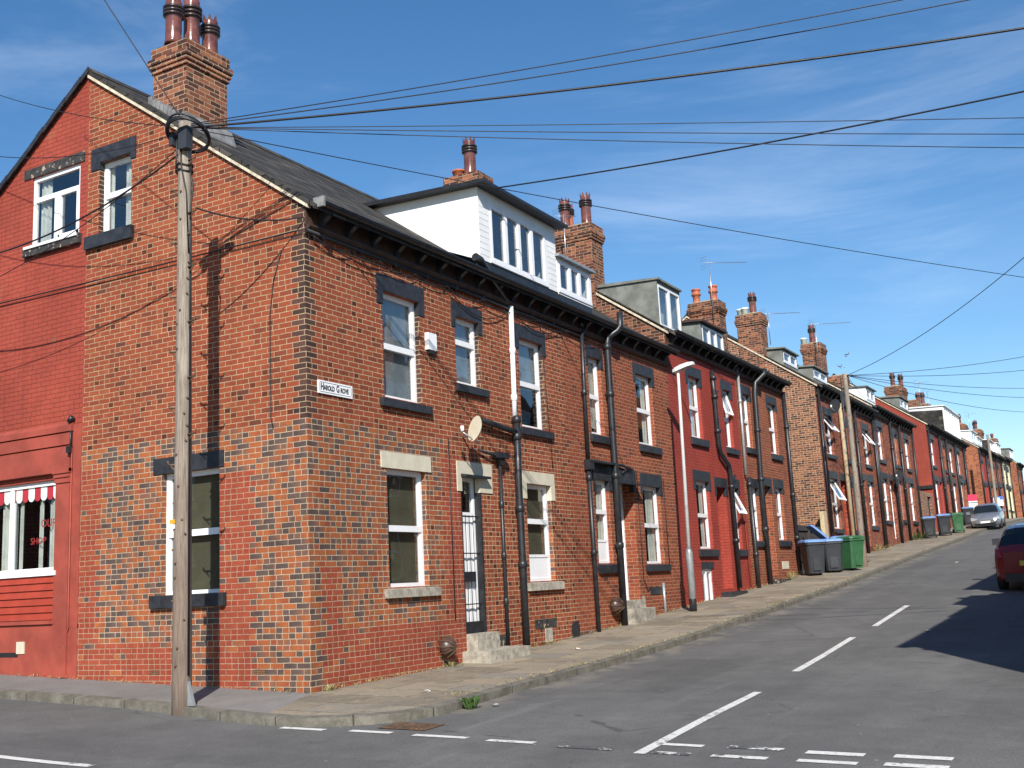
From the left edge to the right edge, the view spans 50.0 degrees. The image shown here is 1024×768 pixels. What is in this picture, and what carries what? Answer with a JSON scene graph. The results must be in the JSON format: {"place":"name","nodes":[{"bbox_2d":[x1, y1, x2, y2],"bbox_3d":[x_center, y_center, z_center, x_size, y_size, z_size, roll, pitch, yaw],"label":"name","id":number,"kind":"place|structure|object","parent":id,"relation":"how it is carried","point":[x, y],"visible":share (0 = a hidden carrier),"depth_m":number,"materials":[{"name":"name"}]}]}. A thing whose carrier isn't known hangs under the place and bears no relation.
{"place":"outdoors","nodes":[
{"label":"outdoors","id":0,"kind":"place"},
{"bbox_2d":[0,675,309,712],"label":"pavement","id":1,"kind":"structure","parent":0,"point":[263,701],"depth_m":14.38,"materials":[{"name":"concrete"}]},
{"bbox_2d":[165,113,210,715],"bbox_3d":[-4.075,0.340,13.704,0.636,7.717,0.546,-9,-12,29],"label":"utility pole","id":2,"kind":"object","parent":1,"relation":"on","point":[181,140],"visible":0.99,"depth_m":13.65,"materials":[{"name":"brown wood"}]},
{"bbox_2d":[0,136,166,157],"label":"overhead wire","id":3,"kind":"object","parent":2,"relation":"attached to","point":[91,153],"visible":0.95,"depth_m":15.26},
{"bbox_2d":[0,154,177,252],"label":"overhead wire","id":4,"kind":"object","parent":2,"relation":"attached to","point":[141,181],"visible":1,"depth_m":15.16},
{"bbox_2d":[0,148,177,276],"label":"overhead wire","id":5,"kind":"object","parent":2,"relation":"attached to","point":[90,219],"visible":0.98,"depth_m":15.29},
{"bbox_2d":[0,95,178,126],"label":"overhead wire","id":6,"kind":"object","parent":2,"relation":"attached to","point":[87,116],"visible":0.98,"depth_m":15.42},
{"bbox_2d":[104,0,179,115],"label":"overhead wire","id":7,"kind":"object","parent":2,"relation":"attached to","point":[140,56],"visible":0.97,"depth_m":14.39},
{"bbox_2d":[196,207,303,220],"bbox_3d":[-3.482,-2.243,14.596,1.458,0.134,0.022,3,-12,-27],"label":"overhead wire","id":8,"kind":"object","parent":2,"relation":"attached to","point":[249,219],"visible":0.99,"depth_m":14.58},
{"bbox_2d":[191,0,900,123],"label":"overhead wire","id":9,"kind":"object","parent":2,"relation":"attached to","point":[553,64],"visible":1,"depth_m":13.85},
{"bbox_2d":[191,0,967,125],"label":"overhead wire","id":10,"kind":"object","parent":2,"relation":"attached to","point":[585,68],"visible":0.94,"depth_m":13.89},
{"bbox_2d":[190,27,1023,127],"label":"overhead wire","id":11,"kind":"object","parent":2,"relation":"attached to","point":[647,80],"visible":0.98,"depth_m":13.71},
{"bbox_2d":[193,128,1023,277],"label":"overhead wire","id":12,"kind":"object","parent":2,"relation":"attached to","point":[580,203],"visible":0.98,"depth_m":17.27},
{"bbox_2d":[196,128,1023,147],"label":"overhead wire","id":13,"kind":"object","parent":2,"relation":"attached to","point":[616,140],"visible":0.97,"depth_m":14.74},
{"bbox_2d":[206,117,1023,127],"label":"overhead wire","id":14,"kind":"object","parent":2,"relation":"attached to","point":[612,124],"visible":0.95,"depth_m":14.23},
{"bbox_2d":[209,128,1023,134],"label":"overhead wire","id":15,"kind":"object","parent":2,"relation":"attached to","point":[603,132],"visible":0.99,"depth_m":14.50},
{"bbox_2d":[0,520,1023,767],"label":"road","id":16,"kind":"structure","parent":0,"point":[870,672],"depth_m":11.95,"materials":[{"name":"asphalt"}]},
{"bbox_2d":[379,722,443,729],"bbox_3d":[-1.056,3.592,11.521,0.600,0.024,0.400,-9,-12,29],"label":"drain cover","id":17,"kind":"object","parent":16,"relation":"on","point":[411,726],"visible":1,"depth_m":11.50,"materials":[{"name":"metal"}]},
{"bbox_2d":[456,695,481,709],"bbox_3d":[-0.474,3.650,12.574,0.318,0.168,0.299,2,-11,-24],"label":"weed","id":18,"kind":"object","parent":16,"relation":"on","point":[469,703],"visible":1,"depth_m":12.53,"materials":[{"name":"green plant"}]},
{"bbox_2d":[0,518,1023,726],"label":"kerb","id":19,"kind":"structure","parent":16,"relation":"on","point":[289,720],"depth_m":13.92,"materials":[{"name":"stone"}]},
{"bbox_2d":[798,524,821,568],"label":"yard gate","id":20,"kind":"structure","parent":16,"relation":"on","point":[805,533],"depth_m":35.10,"materials":[{"name":"wood"}]},
{"bbox_2d":[819,511,828,537],"bbox_3d":[10.543,5.234,36.868,0.140,1.873,0.420,-9,-12,29],"label":"timber board","id":21,"kind":"object","parent":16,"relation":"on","point":[823,521],"visible":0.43,"depth_m":36.83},
{"bbox_2d":[966,503,1005,528],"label":"parked car","id":22,"kind":"object","parent":16,"relation":"on","point":[987,514],"visible":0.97,"depth_m":57.18,"materials":[{"name":"silver metal"}]},
{"bbox_2d":[992,523,1023,588],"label":"parked car","id":23,"kind":"object","parent":16,"relation":"on","point":[1009,556],"visible":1,"depth_m":25.46,"materials":[{"name":"red paint"}]},
{"bbox_2d":[0,0,1023,479],"label":"sky","id":24,"kind":"structure","parent":0,"point":[955,206],"materials":[{"name":"blue"}]},
{"bbox_2d":[270,517,1023,714],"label":"pavement","id":25,"kind":"structure","parent":0,"point":[406,691],"depth_m":17.59,"materials":[{"name":"concrete"}]},
{"bbox_2d":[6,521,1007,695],"bbox_3d":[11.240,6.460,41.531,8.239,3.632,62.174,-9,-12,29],"label":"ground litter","id":26,"kind":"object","parent":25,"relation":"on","point":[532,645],"visible":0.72,"depth_m":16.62,"materials":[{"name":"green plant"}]},
{"bbox_2d":[672,361,696,611],"bbox_3d":[3.990,2.284,24.325,0.531,5.593,0.220,-9,-12,29],"label":"street lamp","id":27,"kind":"object","parent":25,"relation":"on","point":[678,369],"visible":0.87,"depth_m":24.28,"materials":[{"name":"grey metal"}]},
{"bbox_2d":[798,539,825,575],"bbox_3d":[8.991,5.184,32.777,0.662,1.055,0.846,-2,-10,-5],"label":"wheelie bin","id":28,"kind":"object","parent":25,"relation":"on","point":[812,551],"visible":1,"depth_m":32.47,"materials":[{"name":"grey plastic"}]},
{"bbox_2d":[806,525,830,570],"bbox_3d":[9.488,5.107,34.129,0.784,1.446,0.627,-2,-10,-2],"label":"wheelie bin","id":29,"kind":"object","parent":25,"relation":"on","point":[818,533],"visible":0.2,"depth_m":34.08,"materials":[{"name":"blue plastic"}]},
{"bbox_2d":[824,538,842,571],"bbox_3d":[9.783,5.232,33.478,0.634,1.015,0.811,-5,-10,9],"label":"wheelie bin","id":30,"kind":"object","parent":25,"relation":"on","point":[833,553],"visible":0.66,"depth_m":33.17,"materials":[{"name":"grey plastic"}]},
{"bbox_2d":[836,535,864,570],"bbox_3d":[10.441,5.215,33.841,0.655,1.045,0.837,3,-12,-28],"label":"wheelie bin","id":31,"kind":"object","parent":25,"relation":"on","point":[852,551],"visible":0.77,"depth_m":33.57,"materials":[{"name":"green plastic"}]},
{"bbox_2d":[837,352,867,566],"bbox_3d":[11.019,2.544,35.390,0.441,7.225,0.227,-4,-10,9],"label":"utility pole","id":32,"kind":"object","parent":25,"relation":"on","point":[845,397],"visible":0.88,"depth_m":35.38,"materials":[{"name":"brown wood"}]},
{"bbox_2d":[850,376,1018,411],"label":"overhead wire","id":33,"kind":"object","parent":32,"relation":"attached to","point":[930,398],"visible":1,"depth_m":41.08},
{"bbox_2d":[847,356,1023,375],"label":"overhead wire","id":34,"kind":"object","parent":32,"relation":"attached to","point":[938,368],"visible":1,"depth_m":36.57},
{"bbox_2d":[848,257,1023,374],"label":"overhead wire","id":35,"kind":"object","parent":32,"relation":"attached to","point":[946,318],"visible":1,"depth_m":28.73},
{"bbox_2d":[849,370,1023,375],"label":"overhead wire","id":36,"kind":"object","parent":32,"relation":"attached to","point":[947,375],"visible":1,"depth_m":38.45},
{"bbox_2d":[854,376,1019,388],"bbox_3d":[17.271,-0.079,41.366,16.791,0.983,0.018,6,-14,-40],"label":"overhead wire","id":37,"kind":"object","parent":32,"relation":"attached to","point":[927,384],"visible":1,"depth_m":39.19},
{"bbox_2d":[851,376,1023,397],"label":"overhead wire","id":38,"kind":"object","parent":32,"relation":"attached to","point":[936,390],"visible":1,"depth_m":40.14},
{"bbox_2d":[912,530,929,539],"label":"weed","id":39,"kind":"object","parent":25,"relation":"on","point":[918,535],"visible":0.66,"depth_m":49.44,"materials":[{"name":"green plant"}]},
{"bbox_2d":[921,516,936,537],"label":"wheelie bin","id":40,"kind":"object","parent":25,"relation":"on","point":[929,523],"visible":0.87,"depth_m":50.24,"materials":[{"name":"grey plastic"}]},
{"bbox_2d":[936,514,951,535],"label":"wheelie bin","id":41,"kind":"object","parent":25,"relation":"on","point":[944,523],"visible":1,"depth_m":51.81,"materials":[{"name":"grey plastic"}]},
{"bbox_2d":[950,512,964,532],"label":"wheelie bin","id":42,"kind":"object","parent":25,"relation":"on","point":[957,520],"visible":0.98,"depth_m":53.58,"materials":[{"name":"green plastic"}]},
{"bbox_2d":[961,507,973,525],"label":"wheelie bin","id":43,"kind":"object","parent":25,"relation":"on","point":[967,519],"visible":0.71,"depth_m":61.90,"materials":[{"name":"grey plastic"}]},
{"bbox_2d":[968,494,977,506],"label":"sale board","id":44,"kind":"object","parent":25,"relation":"on","point":[972,500],"visible":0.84,"depth_m":64.32,"materials":[{"name":"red plastic"}]},
{"bbox_2d":[986,434,997,503],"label":"utility pole","id":45,"kind":"object","parent":25,"relation":"on","point":[992,472],"visible":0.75,"depth_m":71.45,"materials":[{"name":"grey wood"}]},
{"bbox_2d":[993,496,1003,505],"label":"sale board","id":46,"kind":"object","parent":25,"relation":"on","point":[1000,500],"visible":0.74,"depth_m":74.80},
{"bbox_3d":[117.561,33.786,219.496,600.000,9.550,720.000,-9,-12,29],"label":"ground","id":47,"kind":"structure","parent":0,"visible":0},
{"bbox_2d":[0,67,89,678],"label":"shop","id":48,"kind":"structure","parent":47,"relation":"on","point":[41,371],"depth_m":17.36,"materials":[{"name":"red paint"}]},
{"bbox_2d":[0,480,55,573],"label":"window","id":49,"kind":"structure","parent":48,"relation":"in","point":[11,497],"depth_m":17.25,"materials":[{"name":"white plastic"}]},
{"bbox_2d":[22,150,84,258],"bbox_3d":[-7.400,-2.875,17.792,1.480,1.530,0.229,-9,-12,29],"label":"window","id":50,"kind":"structure","parent":48,"relation":"in","point":[48,195],"depth_m":17.83,"materials":[{"name":"white plastic"}]},
{"bbox_2d":[77,0,579,692],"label":"corner house","id":51,"kind":"structure","parent":47,"relation":"on","point":[387,520],"depth_m":16.15,"materials":[{"name":"brick"}]},
{"bbox_2d":[84,135,136,250],"bbox_3d":[-6.192,-2.953,17.132,1.070,1.650,0.289,-9,-12,29],"label":"window","id":52,"kind":"structure","parent":51,"relation":"in","point":[110,235],"depth_m":17.15,"materials":[{"name":"white plastic"}]},
{"bbox_2d":[0,229,302,303],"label":"overhead wire","id":53,"kind":"object","parent":51,"relation":"attached to","point":[154,265],"visible":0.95,"depth_m":16.30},
{"bbox_2d":[149,450,226,608],"bbox_3d":[-4.471,2.040,15.345,1.410,2.110,0.265,-9,-12,29],"label":"window","id":54,"kind":"structure","parent":51,"relation":"in","point":[205,483],"depth_m":15.38,"materials":[{"name":"white plastic"}]},
{"bbox_2d":[317,379,352,398],"bbox_3d":[-2.424,0.075,15.053,0.020,0.180,0.730,-9,-12,29],"label":"street sign","id":55,"kind":"object","parent":51,"relation":"attached to","point":[333,389],"visible":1,"depth_m":15.02,"materials":[{"name":"metal"}]},
{"bbox_2d":[376,272,432,414],"bbox_3d":[-1.703,-0.583,16.666,0.260,2.010,1.280,-9,-12,29],"label":"window","id":56,"kind":"structure","parent":51,"relation":"in","point":[399,357],"depth_m":16.79,"materials":[{"name":"white plastic"}]},
{"bbox_2d":[380,451,440,598],"bbox_3d":[-1.562,2.083,16.198,0.260,2.090,1.340,-9,-12,29],"label":"window","id":57,"kind":"structure","parent":51,"relation":"in","point":[404,492],"depth_m":16.32,"materials":[{"name":"white plastic"}]},
{"bbox_2d":[425,332,436,354],"bbox_3d":[-1.274,-0.630,17.246,0.070,0.330,0.230,-9,-12,29],"label":"alarm box","id":58,"kind":"object","parent":51,"relation":"attached to","point":[431,343],"visible":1,"depth_m":17.19,"materials":[{"name":"white plastic"}]},
{"bbox_2d":[450,300,489,397],"bbox_3d":[-0.775,-0.558,18.310,0.260,1.500,1.010,-9,-12,29],"label":"window","id":59,"kind":"structure","parent":51,"relation":"in","point":[465,332],"depth_m":18.44,"materials":[{"name":"white plastic"}]},
{"bbox_2d":[460,416,481,443],"bbox_3d":[-0.643,0.752,17.506,0.339,0.462,0.571,-3,-10,-1],"label":"satellite dish","id":60,"kind":"object","parent":51,"relation":"attached to","point":[474,429],"visible":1,"depth_m":17.36,"materials":[{"name":"beige paint"}]},
{"bbox_2d":[456,461,492,621],"bbox_3d":[-0.578,2.627,17.718,0.300,2.710,1.070,-9,-12,29],"label":"door","id":61,"kind":"structure","parent":51,"relation":"in","point":[482,473],"depth_m":17.77,"materials":[{"name":"white plastic"}]},
{"bbox_2d":[514,322,554,439],"bbox_3d":[0.324,-0.027,20.122,0.260,2.020,1.230,-9,-12,29],"label":"window","id":62,"kind":"structure","parent":51,"relation":"in","point":[528,362],"depth_m":20.34,"materials":[{"name":"white plastic"}]},
{"bbox_2d":[522,470,564,590],"bbox_3d":[0.480,2.637,19.681,0.260,2.090,1.290,-9,-12,29],"label":"window","id":63,"kind":"structure","parent":51,"relation":"in","point":[537,513],"depth_m":19.82,"materials":[{"name":"white plastic"}]},
{"bbox_2d":[500,91,1023,187],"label":"overhead wire","id":64,"kind":"object","parent":51,"relation":"attached to","point":[772,141],"visible":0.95,"depth_m":16.82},
{"bbox_2d":[376,136,684,635],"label":"terraced house","id":65,"kind":"structure","parent":47,"relation":"on","point":[617,467],"depth_m":22.83,"materials":[{"name":"brick"}]},
{"bbox_2d":[585,345,610,444],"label":"window","id":66,"kind":"structure","parent":65,"relation":"in","point":[591,351],"depth_m":22.62,"materials":[{"name":"white plastic"}]},
{"bbox_2d":[592,464,617,572],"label":"window","id":67,"kind":"structure","parent":65,"relation":"in","point":[601,472],"depth_m":22.17,"materials":[{"name":"white plastic"}]},
{"bbox_2d":[618,468,645,599],"bbox_3d":[2.386,3.131,22.878,0.580,2.720,1.160,-9,-12,29],"label":"door","id":68,"kind":"structure","parent":65,"relation":"in","point":[628,477],"depth_m":23.27,"materials":[{"name":"white plastic"}]},
{"bbox_2d":[632,361,662,454],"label":"window","id":69,"kind":"structure","parent":65,"relation":"in","point":[637,368],"depth_m":24.87,"materials":[{"name":"white plastic"}]},
{"bbox_2d":[639,472,671,570],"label":"window","id":70,"kind":"structure","parent":65,"relation":"in","point":[651,480],"depth_m":24.40,"materials":[{"name":"white plastic"}]},
{"bbox_2d":[554,191,752,606],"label":"terraced house","id":71,"kind":"structure","parent":47,"relation":"on","point":[649,308],"depth_m":27.55,"materials":[{"name":"red paint"}]},
{"bbox_2d":[684,367,709,447],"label":"window","id":72,"kind":"structure","parent":71,"relation":"in","point":[696,373],"depth_m":27.68,"materials":[{"name":"white plastic"}]},
{"bbox_2d":[692,469,719,556],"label":"window","id":73,"kind":"structure","parent":71,"relation":"in","point":[698,475],"depth_m":27.25,"materials":[{"name":"white plastic"}]},
{"bbox_2d":[701,562,713,601],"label":"window","id":74,"kind":"structure","parent":71,"relation":"in","point":[706,567],"depth_m":26.61,"materials":[{"name":"white plastic"}]},
{"bbox_2d":[701,477,728,546],"bbox_3d":[5.276,3.829,28.163,0.418,2.800,0.980,-9,-12,29],"label":"door","id":75,"kind":"structure","parent":71,"relation":"in","point":[718,482],"depth_m":28.15,"materials":[{"name":"black paint"}]},
{"bbox_2d":[720,379,740,455],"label":"window","id":76,"kind":"structure","parent":71,"relation":"in","point":[724,385],"depth_m":29.70,"materials":[{"name":"white plastic"}]},
{"bbox_2d":[729,479,748,555],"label":"window","id":77,"kind":"structure","parent":71,"relation":"in","point":[736,482],"depth_m":29.27,"materials":[{"name":"white plastic"}]},
{"bbox_2d":[681,285,801,592],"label":"terraced house","id":78,"kind":"structure","parent":47,"relation":"on","point":[773,531],"depth_m":32.00,"materials":[{"name":"brick"}]},
{"bbox_2d":[701,256,742,319],"bbox_3d":[6.928,-3.021,35.568,1.747,2.075,0.400,3,-12,-31],"label":"roof aerial","id":79,"kind":"object","parent":78,"relation":"attached to","point":[710,278],"visible":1,"depth_m":35.31,"materials":[{"name":"metal"}]},
{"bbox_2d":[740,384,757,454],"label":"window","id":80,"kind":"structure","parent":78,"relation":"in","point":[744,389],"depth_m":31.18,"materials":[{"name":"white plastic"}]},
{"bbox_2d":[751,478,764,546],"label":"window","id":81,"kind":"structure","parent":78,"relation":"in","point":[755,483],"depth_m":30.81,"materials":[{"name":"white plastic"}]},
{"bbox_2d":[764,477,772,493],"bbox_3d":[7.296,4.112,31.600,0.338,2.800,0.940,-9,-12,29],"label":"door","id":82,"kind":"structure","parent":78,"relation":"in","point":[767,481],"depth_m":31.99,"materials":[{"name":"stone"}]},
{"bbox_2d":[765,394,783,460],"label":"window","id":83,"kind":"structure","parent":78,"relation":"in","point":[768,399],"depth_m":33.31,"materials":[{"name":"white plastic"}]},
{"bbox_2d":[773,478,792,546],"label":"window","id":84,"kind":"structure","parent":78,"relation":"in","point":[777,483],"depth_m":32.84,"materials":[{"name":"white plastic"}]},
{"bbox_2d":[681,292,857,537],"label":"terraced house","id":85,"kind":"structure","parent":47,"relation":"on","point":[819,471],"depth_m":38.55,"materials":[{"name":"red brick"}]},
{"bbox_2d":[822,406,839,459],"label":"window","id":86,"kind":"structure","parent":85,"relation":"in","point":[825,410],"depth_m":39.17,"materials":[{"name":"white plastic"}]},
{"bbox_2d":[828,399,839,412],"bbox_3d":[11.433,0.803,38.981,0.361,0.526,0.573,-3,-10,3],"label":"satellite dish","id":87,"kind":"object","parent":85,"relation":"attached to","point":[834,405],"visible":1,"depth_m":38.88,"materials":[{"name":"grey metal"}]},
{"bbox_2d":[828,470,846,533],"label":"window","id":88,"kind":"structure","parent":85,"relation":"in","point":[833,483],"depth_m":38.76,"materials":[{"name":"white plastic"}]},
{"bbox_2d":[839,473,847,534],"bbox_3d":[12.015,4.661,39.706,0.198,2.813,1.000,-9,-12,29],"label":"door","id":89,"kind":"structure","parent":85,"relation":"in","point":[841,476],"depth_m":39.94,"materials":[{"name":"red paint"}]},
{"bbox_2d":[728,323,886,552],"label":"terraced house","id":90,"kind":"structure","parent":47,"relation":"on","point":[862,414],"depth_m":44.07,"materials":[{"name":"red brick"}]},
{"bbox_2d":[860,422,875,469],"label":"window","id":91,"kind":"structure","parent":90,"relation":"in","point":[863,426],"depth_m":44.30,"materials":[{"name":"white plastic"}]},
{"bbox_2d":[866,474,879,529],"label":"window","id":92,"kind":"structure","parent":90,"relation":"in","point":[869,478],"depth_m":44.01,"materials":[{"name":"white plastic"}]},
{"bbox_2d":[797,365,904,547],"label":"terraced house","id":93,"kind":"structure","parent":47,"relation":"on","point":[890,488],"depth_m":47.48,"materials":[{"name":"red brick"}]},
{"bbox_2d":[875,420,886,464],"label":"window","id":94,"kind":"structure","parent":93,"relation":"in","point":[877,423],"depth_m":46.89,"materials":[{"name":"white plastic"}]},
{"bbox_2d":[881,472,893,524],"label":"window","id":95,"kind":"structure","parent":93,"relation":"in","point":[883,475],"depth_m":46.47,"materials":[{"name":"white plastic"}]},
{"bbox_2d":[888,474,895,536],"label":"door","id":96,"kind":"structure","parent":93,"relation":"in","point":[890,477],"depth_m":47.57,"materials":[{"name":"white plastic"}]},
{"bbox_2d":[894,470,902,480],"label":"satellite dish","id":97,"kind":"object","parent":93,"relation":"attached to","point":[898,475],"visible":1,"depth_m":47.26,"materials":[{"name":"grey metal"}]},
{"bbox_2d":[797,364,923,541],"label":"terraced house","id":98,"kind":"structure","parent":47,"relation":"on","point":[906,464],"depth_m":50.99,"materials":[{"name":"red brick"}]},
{"bbox_2d":[903,433,913,472],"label":"window","id":99,"kind":"structure","parent":98,"relation":"in","point":[905,436],"depth_m":52.01,"materials":[{"name":"white plastic"}]},
{"bbox_2d":[908,477,918,524],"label":"window","id":100,"kind":"structure","parent":98,"relation":"in","point":[910,480],"depth_m":51.60,"materials":[{"name":"white plastic"}]},
{"bbox_2d":[832,373,950,531],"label":"terraced house","id":101,"kind":"structure","parent":47,"relation":"on","point":[929,458],"depth_m":58.13,"materials":[{"name":"brick"}]},
{"bbox_2d":[930,434,937,468],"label":"window","id":102,"kind":"structure","parent":101,"relation":"in","point":[931,436],"depth_m":58.54,"materials":[{"name":"white plastic"}]},
{"bbox_2d":[934,475,939,513],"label":"window","id":103,"kind":"structure","parent":101,"relation":"in","point":[936,477],"depth_m":58.16,"materials":[{"name":"white plastic"}]},
{"bbox_2d":[917,490,936,532],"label":"yard wall","id":104,"kind":"structure","parent":47,"relation":"on","point":[927,504],"depth_m":54.79,"materials":[{"name":"brown brick"}]},
{"bbox_2d":[908,399,963,527],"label":"terraced house","id":105,"kind":"structure","parent":47,"relation":"on","point":[939,416],"depth_m":64.21,"materials":[{"name":"red brick"}]},
{"bbox_2d":[915,392,970,511],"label":"terraced house","id":106,"kind":"structure","parent":47,"relation":"on","point":[961,445],"depth_m":67.30,"materials":[{"name":"red brick"}]},
{"bbox_2d":[960,430,992,504],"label":"terraced house","id":107,"kind":"structure","parent":47,"relation":"on","point":[978,471],"depth_m":74.57,"materials":[{"name":"orange brick"}]},
{"bbox_2d":[958,414,1001,508],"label":"terraced house","id":108,"kind":"structure","parent":47,"relation":"on","point":[963,426],"depth_m":81.42,"materials":[{"name":"red brick"}]},
{"bbox_2d":[972,420,1016,517],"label":"terraced house","id":109,"kind":"structure","parent":47,"relation":"on","point":[1010,496],"depth_m":89.25,"materials":[{"name":"paint"}]},
{"bbox_2d":[981,439,1008,518],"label":"terraced house","id":110,"kind":"structure","parent":47,"relation":"on","point":[1000,459],"depth_m":84.48,"materials":[{"name":"red brick"}]},
{"bbox_2d":[989,434,1023,517],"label":"terraced house","id":111,"kind":"structure","parent":47,"relation":"on","point":[1017,476],"depth_m":95.97,"materials":[{"name":"orange brick"}]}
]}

